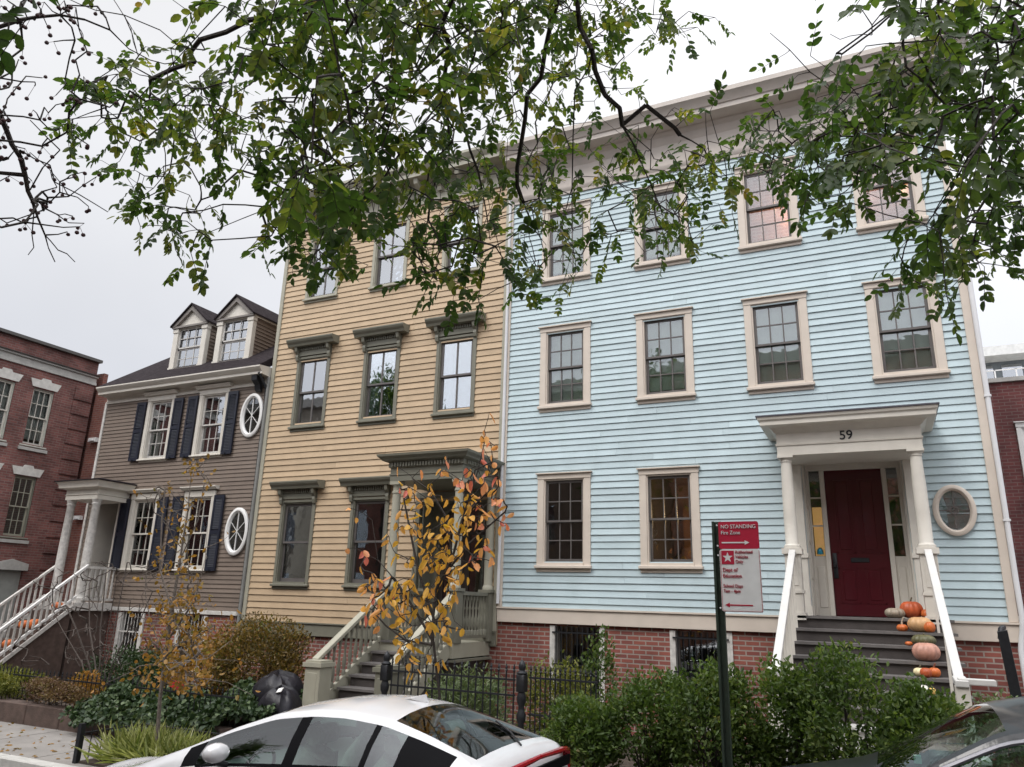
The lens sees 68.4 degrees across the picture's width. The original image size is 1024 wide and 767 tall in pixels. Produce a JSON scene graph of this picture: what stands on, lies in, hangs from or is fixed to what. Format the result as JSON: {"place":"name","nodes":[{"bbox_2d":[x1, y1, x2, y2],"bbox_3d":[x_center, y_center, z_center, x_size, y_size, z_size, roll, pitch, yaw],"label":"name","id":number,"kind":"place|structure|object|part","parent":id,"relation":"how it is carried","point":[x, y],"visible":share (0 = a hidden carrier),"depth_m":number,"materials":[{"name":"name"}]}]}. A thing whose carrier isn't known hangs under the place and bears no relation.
{"place":"outdoors","nodes":[
{"label":"outdoors","id":0,"kind":"place"},
{"bbox_2d":[0,721,108,766],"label":"sidewalk","id":1,"kind":"structure","parent":0,"point":[24,741],"depth_m":10.15,"materials":[{"name":"concrete"}]},
{"bbox_2d":[0,722,94,758],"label":"fallen leaves","id":2,"kind":"object","parent":1,"relation":"on","point":[32,743],"visible":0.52,"depth_m":9.91,"materials":[{"name":"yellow plant"}]},
{"bbox_2d":[0,327,102,637],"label":"brick building","id":3,"kind":"structure","parent":1,"relation":"on","point":[46,392],"depth_m":22.27,"materials":[{"name":"brick"}]},
{"bbox_2d":[0,569,20,637],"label":"grey door","id":4,"kind":"structure","parent":3,"relation":"in","point":[9,579],"depth_m":21.22,"materials":[{"name":"paint"}]},
{"bbox_2d":[0,367,22,445],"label":"window","id":5,"kind":"structure","parent":3,"relation":"in","point":[5,387],"depth_m":21.67,"materials":[{"name":"beige paint"}]},
{"bbox_2d":[0,465,43,543],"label":"window","id":6,"kind":"structure","parent":3,"relation":"in","point":[27,470],"depth_m":21.79,"materials":[{"name":"white paint"}]},
{"bbox_2d":[17,377,60,453],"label":"window","id":7,"kind":"structure","parent":3,"relation":"in","point":[36,426],"depth_m":22.52,"materials":[{"name":"beige paint"}]},
{"bbox_2d":[79,758,115,766],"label":"tree pit soil","id":8,"kind":"object","parent":1,"relation":"on","point":[92,761],"visible":0.22,"depth_m":8.95,"materials":[{"name":"soil"}]},
{"bbox_2d":[71,717,214,763],"bbox_3d":[-4.321,4.344,9.178,2.065,0.476,1.465,2,-16,-1],"label":"striped grass tuft","id":9,"kind":"object","parent":8,"relation":"on","point":[122,746],"visible":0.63,"depth_m":8.95,"materials":[{"name":"green plant"}]},
{"bbox_2d":[91,454,260,739],"bbox_3d":[-4.167,2.743,9.509,3.691,3.697,1.374,-13,-22,40],"label":"young street tree","id":10,"kind":"object","parent":8,"relation":"on","point":[189,643],"visible":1,"depth_m":9.27,"materials":[{"name":"yellow plant"}]},
{"bbox_2d":[0,698,232,740],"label":"retaining wall","id":11,"kind":"structure","parent":1,"relation":"on","point":[30,713],"depth_m":11.38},
{"bbox_2d":[0,671,22,698],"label":"heather mound","id":12,"kind":"object","parent":11,"relation":"on","point":[7,685],"visible":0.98,"depth_m":12.14,"materials":[{"name":"plant"}]},
{"bbox_2d":[20,676,91,707],"bbox_3d":[-7.065,4.759,11.625,1.644,0.462,0.660,-6,-18,25],"label":"sedum mound","id":13,"kind":"object","parent":11,"relation":"on","point":[54,690],"visible":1,"depth_m":11.52,"materials":[{"name":"plant"}]},
{"bbox_2d":[0,678,241,728],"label":"garden bed","id":14,"kind":"object","parent":1,"relation":"on","point":[232,723],"depth_m":12.82,"materials":[{"name":"soil"}]},
{"bbox_2d":[0,661,48,698],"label":"yellow green plant","id":15,"kind":"object","parent":14,"relation":"on","point":[22,679],"visible":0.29,"depth_m":13.26,"materials":[{"name":"plant"}]},
{"bbox_2d":[64,667,104,704],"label":"orange leaved bush","id":16,"kind":"object","parent":14,"relation":"on","point":[89,679],"visible":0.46,"depth_m":12.24,"materials":[{"name":"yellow plant"}]},
{"bbox_2d":[14,561,164,692],"bbox_3d":[-7.823,4.506,13.854,2.988,2.450,1.028,-6,-18,25],"label":"bare shrub","id":17,"kind":"object","parent":14,"relation":"on","point":[91,640],"visible":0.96,"depth_m":13.79,"materials":[{"name":"plant"}]},
{"bbox_2d":[0,665,239,727],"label":"iron fence","id":18,"kind":"object","parent":14,"relation":"on","point":[141,687],"visible":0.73,"depth_m":11.46,"materials":[{"name":"metal"}]},
{"bbox_2d":[76,643,185,694],"bbox_3d":[-6.910,5.318,13.866,2.139,1.027,1.544,-6,-18,25],"label":"dark evergreen","id":19,"kind":"object","parent":14,"relation":"on","point":[134,654],"visible":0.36,"depth_m":13.63,"materials":[{"name":"green plant"}]},
{"bbox_2d":[58,676,302,742],"bbox_3d":[-4.791,4.724,11.117,3.059,0.674,2.058,-6,-18,25],"label":"ivy ground cover","id":20,"kind":"object","parent":14,"relation":"on","point":[101,707],"visible":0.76,"depth_m":10.62,"materials":[{"name":"green plant"}]},
{"bbox_2d":[157,619,241,694],"bbox_3d":[-5.250,4.846,13.049,1.495,1.474,1.351,-2,-17,13],"label":"barberry bush","id":21,"kind":"object","parent":14,"relation":"on","point":[199,656],"visible":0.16,"depth_m":12.79,"materials":[{"name":"brown plant"}]},
{"bbox_2d":[200,610,315,694],"bbox_3d":[-4.283,4.689,12.724,2.107,1.647,1.730,-6,-18,25],"label":"barberry bush","id":22,"kind":"object","parent":14,"relation":"on","point":[286,655],"visible":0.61,"depth_m":12.51,"materials":[{"name":"orange plant"}]},
{"bbox_2d":[72,720,226,763],"bbox_3d":[-4.212,4.370,9.085,1.886,0.440,0.940,-6,-18,25],"label":"tree pit fence","id":23,"kind":"object","parent":1,"relation":"on","point":[81,732],"visible":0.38,"depth_m":9.13,"materials":[{"name":"black metal"}]},
{"bbox_2d":[240,669,303,725],"bbox_3d":[-3.594,4.846,11.435,0.959,0.954,0.749,-6,-18,25],"label":"tarp covered bin","id":24,"kind":"object","parent":1,"relation":"on","point":[269,681],"visible":0.31,"depth_m":11.33,"materials":[{"name":"black plastic"}]},
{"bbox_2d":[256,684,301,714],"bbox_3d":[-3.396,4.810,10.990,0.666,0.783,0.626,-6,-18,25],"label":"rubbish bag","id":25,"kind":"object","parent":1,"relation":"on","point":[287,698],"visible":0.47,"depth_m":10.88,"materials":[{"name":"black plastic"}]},
{"bbox_2d":[380,651,391,693],"bbox_3d":[-1.721,4.278,10.086,0.140,1.320,0.140,-6,-18,25],"label":"iron post","id":26,"kind":"object","parent":1,"relation":"on","point":[385,672],"visible":0.56,"depth_m":10.15,"materials":[{"name":"metal"}]},
{"bbox_2d":[345,413,513,699],"bbox_3d":[-1.042,2.274,7.918,2.245,3.987,1.212,-6,-18,25],"label":"orange sapling","id":27,"kind":"object","parent":1,"relation":"on","point":[431,628],"visible":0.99,"depth_m":7.87,"materials":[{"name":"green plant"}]},
{"bbox_2d":[516,659,527,728],"bbox_3d":[0.111,4.083,9.234,0.140,1.320,0.140,-6,-18,25],"label":"iron post","id":28,"kind":"object","parent":1,"relation":"on","point":[521,682],"visible":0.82,"depth_m":9.27,"materials":[{"name":"metal"}]},
{"bbox_2d":[509,723,760,766],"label":"front yard bed","id":29,"kind":"object","parent":1,"relation":"on","point":[626,763],"depth_m":9.78,"materials":[{"name":"soil"}]},
{"bbox_2d":[389,657,515,724],"bbox_3d":[-0.810,4.198,9.657,1.860,1.245,0.035,-6,-18,25],"label":"iron fence","id":30,"kind":"object","parent":29,"relation":"on","point":[432,688],"visible":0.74,"depth_m":9.67,"materials":[{"name":"metal"}]},
{"bbox_2d":[424,660,516,723],"bbox_3d":[-0.624,4.463,10.390,1.450,1.215,0.971,-6,-18,25],"label":"hellebore clump","id":31,"kind":"object","parent":29,"relation":"on","point":[494,686],"visible":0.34,"depth_m":10.32,"materials":[{"name":"green plant"}]},
{"bbox_2d":[515,649,600,742],"bbox_3d":[0.626,4.405,10.405,1.219,1.406,0.911,-6,-18,25],"label":"rose bush","id":32,"kind":"object","parent":29,"relation":"on","point":[552,687],"visible":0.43,"depth_m":10.35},
{"bbox_2d":[528,666,597,746],"bbox_3d":[0.603,4.047,9.000,0.890,1.245,0.031,-6,-18,25],"label":"iron fence","id":33,"kind":"object","parent":29,"relation":"on","point":[540,715],"visible":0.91,"depth_m":9.13,"materials":[{"name":"metal"}]},
{"bbox_2d":[537,689,630,766],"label":"evergreen shrub","id":34,"kind":"object","parent":29,"relation":"on","point":[587,721],"visible":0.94,"depth_m":7.03,"materials":[{"name":"green plant"}]},
{"bbox_2d":[577,623,628,717],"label":"rose bush","id":35,"kind":"object","parent":29,"relation":"on","point":[608,659],"visible":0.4,"depth_m":11.10,"materials":[{"name":"green plant"}]},
{"bbox_2d":[600,663,691,766],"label":"evergreen shrub","id":36,"kind":"object","parent":29,"relation":"on","point":[633,699],"visible":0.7,"depth_m":7.07,"materials":[{"name":"green plant"}]},
{"bbox_2d":[657,651,768,766],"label":"evergreen shrub","id":37,"kind":"object","parent":29,"relation":"on","point":[700,704],"visible":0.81,"depth_m":6.67,"materials":[{"name":"green plant"}]},
{"bbox_2d":[711,521,763,766],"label":"street sign","id":38,"kind":"object","parent":1,"relation":"on","point":[737,570],"visible":1,"depth_m":6.33,"materials":[{"name":"white metal"}]},
{"bbox_2d":[495,28,1023,766],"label":"blue house","id":39,"kind":"structure","parent":1,"relation":"on","point":[813,412],"depth_m":12.60,"materials":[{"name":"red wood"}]},
{"bbox_2d":[534,471,591,571],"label":"window","id":40,"kind":"structure","parent":39,"relation":"in","point":[583,477],"depth_m":13.38,"materials":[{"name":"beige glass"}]},
{"bbox_2d":[537,320,591,412],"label":"window","id":41,"kind":"structure","parent":39,"relation":"in","point":[565,358],"depth_m":14.25,"materials":[{"name":"beige glass"}]},
{"bbox_2d":[541,198,591,286],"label":"window","id":42,"kind":"structure","parent":39,"relation":"in","point":[553,267],"depth_m":14.96,"materials":[{"name":"beige glass"}]},
{"bbox_2d":[549,625,604,701],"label":"basement window","id":43,"kind":"structure","parent":39,"relation":"in","point":[556,632],"depth_m":12.77,"materials":[{"name":"white paint"}]},
{"bbox_2d":[631,179,690,271],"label":"window","id":44,"kind":"structure","parent":39,"relation":"in","point":[644,264],"depth_m":14.17,"materials":[{"name":"beige glass"}]},
{"bbox_2d":[633,306,696,404],"bbox_3d":[2.734,-0.477,13.416,1.080,1.701,0.243,-6,-18,25],"label":"window","id":45,"kind":"structure","parent":39,"relation":"in","point":[664,348],"depth_m":13.45,"materials":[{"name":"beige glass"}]},
{"bbox_2d":[636,465,703,572],"bbox_3d":[2.649,2.276,12.601,1.080,1.748,0.225,-6,-18,25],"label":"window","id":46,"kind":"structure","parent":39,"relation":"in","point":[691,472],"depth_m":12.58,"materials":[{"name":"beige glass"}]},
{"bbox_2d":[669,630,735,731],"bbox_3d":[2.993,4.648,11.773,0.980,1.465,0.239,-6,-18,25],"label":"basement window","id":47,"kind":"structure","parent":39,"relation":"in","point":[675,647],"depth_m":11.90,"materials":[{"name":"white paint"}]},
{"bbox_2d":[734,155,802,253],"bbox_3d":[4.522,-3.129,13.330,1.080,1.692,0.225,-6,-18,25],"label":"window","id":48,"kind":"structure","parent":39,"relation":"in","point":[743,211],"depth_m":13.29,"materials":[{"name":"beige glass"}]},
{"bbox_2d":[740,290,814,394],"bbox_3d":[4.453,-0.661,12.616,1.080,1.701,0.243,-6,-18,25],"label":"window","id":49,"kind":"structure","parent":39,"relation":"in","point":[777,338],"depth_m":12.65,"materials":[{"name":"beige glass"}]},
{"bbox_2d":[823,469,894,616],"bbox_3d":[5.340,2.430,11.605,0.821,2.220,0.109,-6,-18,25],"label":"door","id":50,"kind":"structure","parent":39,"relation":"in","point":[859,548],"depth_m":11.60,"materials":[{"name":"red paint"}]},
{"bbox_2d":[852,131,928,234],"bbox_3d":[6.235,-3.312,12.533,1.080,1.692,0.225,-6,-18,25],"label":"window","id":51,"kind":"structure","parent":39,"relation":"in","point":[863,227],"depth_m":12.36,"materials":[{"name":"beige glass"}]},
{"bbox_2d":[885,608,904,617],"bbox_3d":[5.163,3.095,10.149,0.253,0.128,0.253,-6,-18,25],"label":"pumpkin","id":52,"kind":"object","parent":39,"relation":"on","point":[894,612],"visible":1,"depth_m":10.07,"materials":[{"name":"food"}]},
{"bbox_2d":[896,617,907,630],"bbox_3d":[5.107,3.151,9.859,0.138,0.182,0.138,-6,-18,25],"label":"pumpkin","id":53,"kind":"object","parent":39,"relation":"on","point":[901,627],"visible":1,"depth_m":9.81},
{"bbox_2d":[861,272,950,383],"bbox_3d":[6.166,-0.843,11.819,1.080,1.701,0.243,-6,-18,25],"label":"window","id":54,"kind":"structure","parent":39,"relation":"in","point":[908,347],"depth_m":11.83,"materials":[{"name":"beige glass"}]},
{"bbox_2d":[905,641,912,645],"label":"pumpkin","id":55,"kind":"object","parent":39,"relation":"on","point":[908,643],"visible":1,"depth_m":9.44,"materials":[{"name":"food"}]},
{"bbox_2d":[900,597,922,617],"bbox_3d":[5.385,3.024,10.154,0.287,0.274,0.295,-6,-18,25],"label":"pumpkin","id":56,"kind":"object","parent":39,"relation":"on","point":[910,608],"visible":0.81,"depth_m":10.05,"materials":[{"name":"food"}]},
{"bbox_2d":[913,665,920,675],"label":"pumpkin","id":57,"kind":"object","parent":39,"relation":"on","point":[916,671],"visible":0.5,"depth_m":8.89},
{"bbox_2d":[907,617,930,631],"bbox_3d":[5.281,3.120,9.747,0.290,0.182,0.294,-6,-18,25],"label":"pumpkin","id":58,"kind":"object","parent":39,"relation":"on","point":[916,624],"visible":0.89,"depth_m":9.67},
{"bbox_2d":[911,633,935,643],"bbox_3d":[5.154,3.205,9.425,0.279,0.156,0.279,-6,-18,25],"label":"pumpkin","id":59,"kind":"object","parent":39,"relation":"on","point":[918,638],"visible":0.63,"depth_m":9.34,"materials":[{"name":"food"}]},
{"bbox_2d":[921,609,925,616],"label":"pumpkin","id":60,"kind":"object","parent":39,"relation":"on","point":[923,612],"visible":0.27,"depth_m":9.98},
{"bbox_2d":[920,668,931,677],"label":"pumpkin","id":61,"kind":"object","parent":39,"relation":"on","point":[926,672],"visible":0.91,"depth_m":8.72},
{"bbox_2d":[912,640,940,660],"bbox_3d":[5.022,3.238,9.133,0.308,0.240,0.317,-6,-18,25],"label":"pumpkin","id":62,"kind":"object","parent":39,"relation":"on","point":[924,651],"visible":1,"depth_m":9.03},
{"bbox_2d":[924,622,935,631],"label":"pumpkin","id":63,"kind":"object","parent":39,"relation":"on","point":[929,627],"visible":1,"depth_m":9.56,"materials":[{"name":"food"}]},
{"bbox_2d":[929,663,940,676],"bbox_3d":[4.967,3.370,8.854,0.129,0.157,0.129,-6,-18,25],"label":"pumpkin","id":64,"kind":"object","parent":39,"relation":"on","point":[936,672],"visible":0.86,"depth_m":8.80,"materials":[{"name":"food"}]},
{"bbox_2d":[932,485,976,535],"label":"oval window","id":65,"kind":"structure","parent":39,"relation":"in","point":[972,506],"depth_m":10.80,"materials":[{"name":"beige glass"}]},
{"bbox_2d":[972,688,1023,766],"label":"evergreen shrub","id":66,"kind":"object","parent":1,"relation":"on","point":[1013,759],"visible":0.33,"depth_m":7.62,"materials":[{"name":"green plant"}]},
{"bbox_2d":[997,625,1021,746],"bbox_3d":[5.597,3.646,8.275,0.250,1.890,0.230,-6,-18,25],"label":"iron stair cheek","id":67,"kind":"object","parent":1,"relation":"on","point":[1009,664],"visible":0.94,"depth_m":8.37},
{"bbox_2d":[0,0,177,261],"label":"crabapple tree","id":68,"kind":"object","parent":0,"point":[36,199],"visible":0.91,"depth_m":4.05,"materials":[{"name":"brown plant"}]},
{"bbox_2d":[0,294,278,686],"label":"brown house","id":69,"kind":"structure","parent":0,"point":[198,393],"depth_m":17.69,"materials":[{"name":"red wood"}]},
{"bbox_2d":[1,638,14,647],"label":"pumpkin","id":70,"kind":"object","parent":69,"relation":"on","point":[8,643],"visible":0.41,"depth_m":15.76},
{"bbox_2d":[18,619,26,628],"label":"pumpkin","id":71,"kind":"object","parent":69,"relation":"on","point":[24,623],"visible":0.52,"depth_m":16.39,"materials":[{"name":"food"}]},
{"bbox_2d":[28,619,40,628],"bbox_3d":[-10.365,5.215,16.352,0.274,0.234,0.278,-6,-18,25],"label":"pumpkin","id":72,"kind":"object","parent":69,"relation":"on","point":[31,621],"visible":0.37,"depth_m":16.25,"materials":[{"name":"food"}]},
{"bbox_2d":[111,612,145,665],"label":"basement window","id":73,"kind":"structure","parent":69,"relation":"in","point":[122,627],"depth_m":17.31,"materials":[{"name":"white paint"}]},
{"bbox_2d":[119,488,163,571],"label":"window","id":74,"kind":"structure","parent":69,"relation":"in","point":[137,544],"depth_m":17.97,"materials":[{"name":"beige paint"}]},
{"bbox_2d":[136,389,179,462],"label":"window","id":75,"kind":"structure","parent":69,"relation":"in","point":[156,430],"depth_m":18.68,"materials":[{"name":"beige paint"}]},
{"bbox_2d":[173,615,207,671],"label":"basement window","id":76,"kind":"structure","parent":69,"relation":"in","point":[201,618],"depth_m":16.51,"materials":[{"name":"white paint"}]},
{"bbox_2d":[171,485,219,572],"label":"window","id":77,"kind":"structure","parent":69,"relation":"in","point":[197,542],"depth_m":17.20,"materials":[{"name":"beige paint"}]},
{"bbox_2d":[189,382,233,458],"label":"window","id":78,"kind":"structure","parent":69,"relation":"in","point":[210,420],"depth_m":17.92,"materials":[{"name":"beige paint"}]},
{"bbox_2d":[224,508,248,555],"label":"oval window","id":79,"kind":"structure","parent":69,"relation":"in","point":[238,520],"depth_m":16.57,"materials":[{"name":"white paint"}]},
{"bbox_2d":[240,393,262,437],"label":"oval window","id":80,"kind":"structure","parent":69,"relation":"in","point":[254,400],"depth_m":17.31,"materials":[{"name":"white paint"}]},
{"bbox_2d":[232,140,511,713],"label":"tan house","id":81,"kind":"structure","parent":0,"point":[369,390],"depth_m":15.65,"materials":[{"name":"beige wood"}]},
{"bbox_2d":[269,479,324,589],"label":"window","id":82,"kind":"structure","parent":81,"relation":"in","point":[293,512],"depth_m":15.93,"materials":[{"name":"grey glass"}]},
{"bbox_2d":[286,333,339,431],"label":"window","id":83,"kind":"structure","parent":81,"relation":"in","point":[312,377],"depth_m":16.83,"materials":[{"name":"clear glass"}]},
{"bbox_2d":[302,231,338,303],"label":"window","id":84,"kind":"structure","parent":81,"relation":"in","point":[324,293],"depth_m":17.54,"materials":[{"name":"clear glass"}]},
{"bbox_2d":[339,475,390,590],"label":"window","id":85,"kind":"structure","parent":81,"relation":"in","point":[357,487],"depth_m":15.16,"materials":[{"name":"clear glass"}]},
{"bbox_2d":[352,322,409,425],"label":"window","id":86,"kind":"structure","parent":81,"relation":"in","point":[374,364],"depth_m":16.10,"materials":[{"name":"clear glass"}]},
{"bbox_2d":[368,214,410,292],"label":"window","id":87,"kind":"structure","parent":81,"relation":"in","point":[383,273],"depth_m":16.86,"materials":[{"name":"clear glass"}]},
{"bbox_2d":[425,310,485,419],"bbox_3d":[-1.160,-0.350,15.209,1.300,2.130,0.428,-6,-18,25],"label":"window","id":88,"kind":"structure","parent":81,"relation":"in","point":[446,360],"depth_m":15.32,"materials":[{"name":"clear glass"}]},
{"bbox_2d":[436,532,485,629],"bbox_3d":[-0.920,3.565,14.495,1.120,2.510,0.040,-6,-18,25],"label":"double door","id":89,"kind":"structure","parent":81,"relation":"in","point":[466,556],"depth_m":14.52,"materials":[{"name":"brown wood"}]},
{"bbox_2d":[441,199,483,277],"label":"window","id":90,"kind":"structure","parent":81,"relation":"in","point":[446,262],"depth_m":16.13,"materials":[{"name":"clear glass"}]},
{"bbox_2d":[0,0,758,336],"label":"locust tree","id":91,"kind":"object","parent":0,"point":[328,204],"visible":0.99,"depth_m":4.08,"materials":[{"name":"green plant"}]},
{"bbox_2d":[0,0,1023,382],"label":"sky","id":92,"kind":"structure","parent":0,"point":[112,305],"materials":[{"name":"white"}]},
{"bbox_2d":[737,650,837,766],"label":"evergreen shrub","id":93,"kind":"object","parent":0,"point":[770,750],"visible":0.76,"depth_m":6.55,"materials":[{"name":"green plant"}]},
{"bbox_2d":[786,635,916,763],"bbox_3d":[2.861,2.927,6.270,1.068,1.561,1.061,-6,-18,25],"label":"evergreen shrub","id":94,"kind":"object","parent":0,"point":[827,729],"visible":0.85,"depth_m":6.20,"materials":[{"name":"green plant"}]},
{"bbox_2d":[867,671,988,766],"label":"evergreen shrub","id":95,"kind":"object","parent":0,"point":[925,710],"visible":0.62,"depth_m":6.17,"materials":[{"name":"green plant"}]},
{"bbox_3d":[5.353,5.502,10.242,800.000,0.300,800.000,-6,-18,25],"label":"road","id":96,"kind":"structure","parent":0,"visible":0},
{"bbox_2d":[0,753,76,766],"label":"kerb","id":97,"kind":"structure","parent":96,"relation":"on","point":[7,760],"depth_m":9.05,"materials":[{"name":"concrete"}]},
{"bbox_2d":[59,387,106,601],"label":"brick pier","id":98,"kind":"structure","parent":96,"relation":"on","point":[88,462],"depth_m":23.17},
{"bbox_2d":[73,516,82,519],"bbox_3d":[-13.107,4.050,22.699,0.300,0.120,0.140,-6,-18,25],"label":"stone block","id":99,"kind":"object","parent":98,"relation":"attached to","point":[77,517],"visible":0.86,"depth_m":22.66,"materials":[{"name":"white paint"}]},
{"bbox_2d":[88,437,98,442],"bbox_3d":[-13.017,1.750,23.362,0.350,0.130,0.140,-6,-18,25],"label":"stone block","id":100,"kind":"object","parent":98,"relation":"attached to","point":[93,439],"visible":0.96,"depth_m":23.32,"materials":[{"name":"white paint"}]},
{"bbox_2d":[77,373,107,478],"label":"brick wing wall","id":101,"kind":"structure","parent":96,"relation":"on","point":[102,379],"depth_m":24.15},
{"bbox_2d":[107,694,569,766],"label":"parked hatchback","id":102,"kind":"object","parent":96,"relation":"on","point":[384,730],"visible":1,"depth_m":5.99,"materials":[{"name":"silver metal"}]},
{"bbox_3d":[-1.172,2.846,6.163,2.600,0.489,1.580,-6,-18,25],"label":"window glass","id":103,"kind":"part","parent":102,"relation":"part of","materials":[{"name":"glass"}]},
{"bbox_2d":[718,0,1023,345],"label":"locust tree","id":104,"kind":"object","parent":96,"relation":"on","point":[910,19],"visible":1,"depth_m":3.53,"materials":[{"name":"green plant"}]},
{"bbox_2d":[784,696,1023,766],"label":"parked crossover","id":105,"kind":"object","parent":96,"relation":"on","point":[913,750],"visible":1,"depth_m":4.56,"materials":[{"name":"paint"}]},
{"bbox_2d":[877,703,990,763],"bbox_3d":[3.631,2.093,4.037,3.040,0.543,1.761,-6,-18,25],"label":"window glass","id":106,"kind":"structure","parent":105,"relation":"in","point":[886,753],"depth_m":4.64,"materials":[{"name":"glass"}]},
{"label":"ground behind houses","id":107,"kind":"structure","parent":0,"visible":0},
{"bbox_2d":[977,343,1023,378],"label":"pale rooftop building","id":108,"kind":"structure","parent":107,"relation":"on","point":[1001,361],"depth_m":39.23,"materials":[{"name":"white paint"}]},
{"bbox_2d":[983,376,1023,615],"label":"maroon brick house","id":109,"kind":"structure","parent":107,"relation":"on","point":[1007,397],"depth_m":15.88,"materials":[{"name":"brick"}]},
{"bbox_2d":[1013,421,1023,475],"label":"window","id":110,"kind":"structure","parent":109,"relation":"in","point":[1019,425],"depth_m":15.83,"materials":[{"name":"white paint"}]}
]}

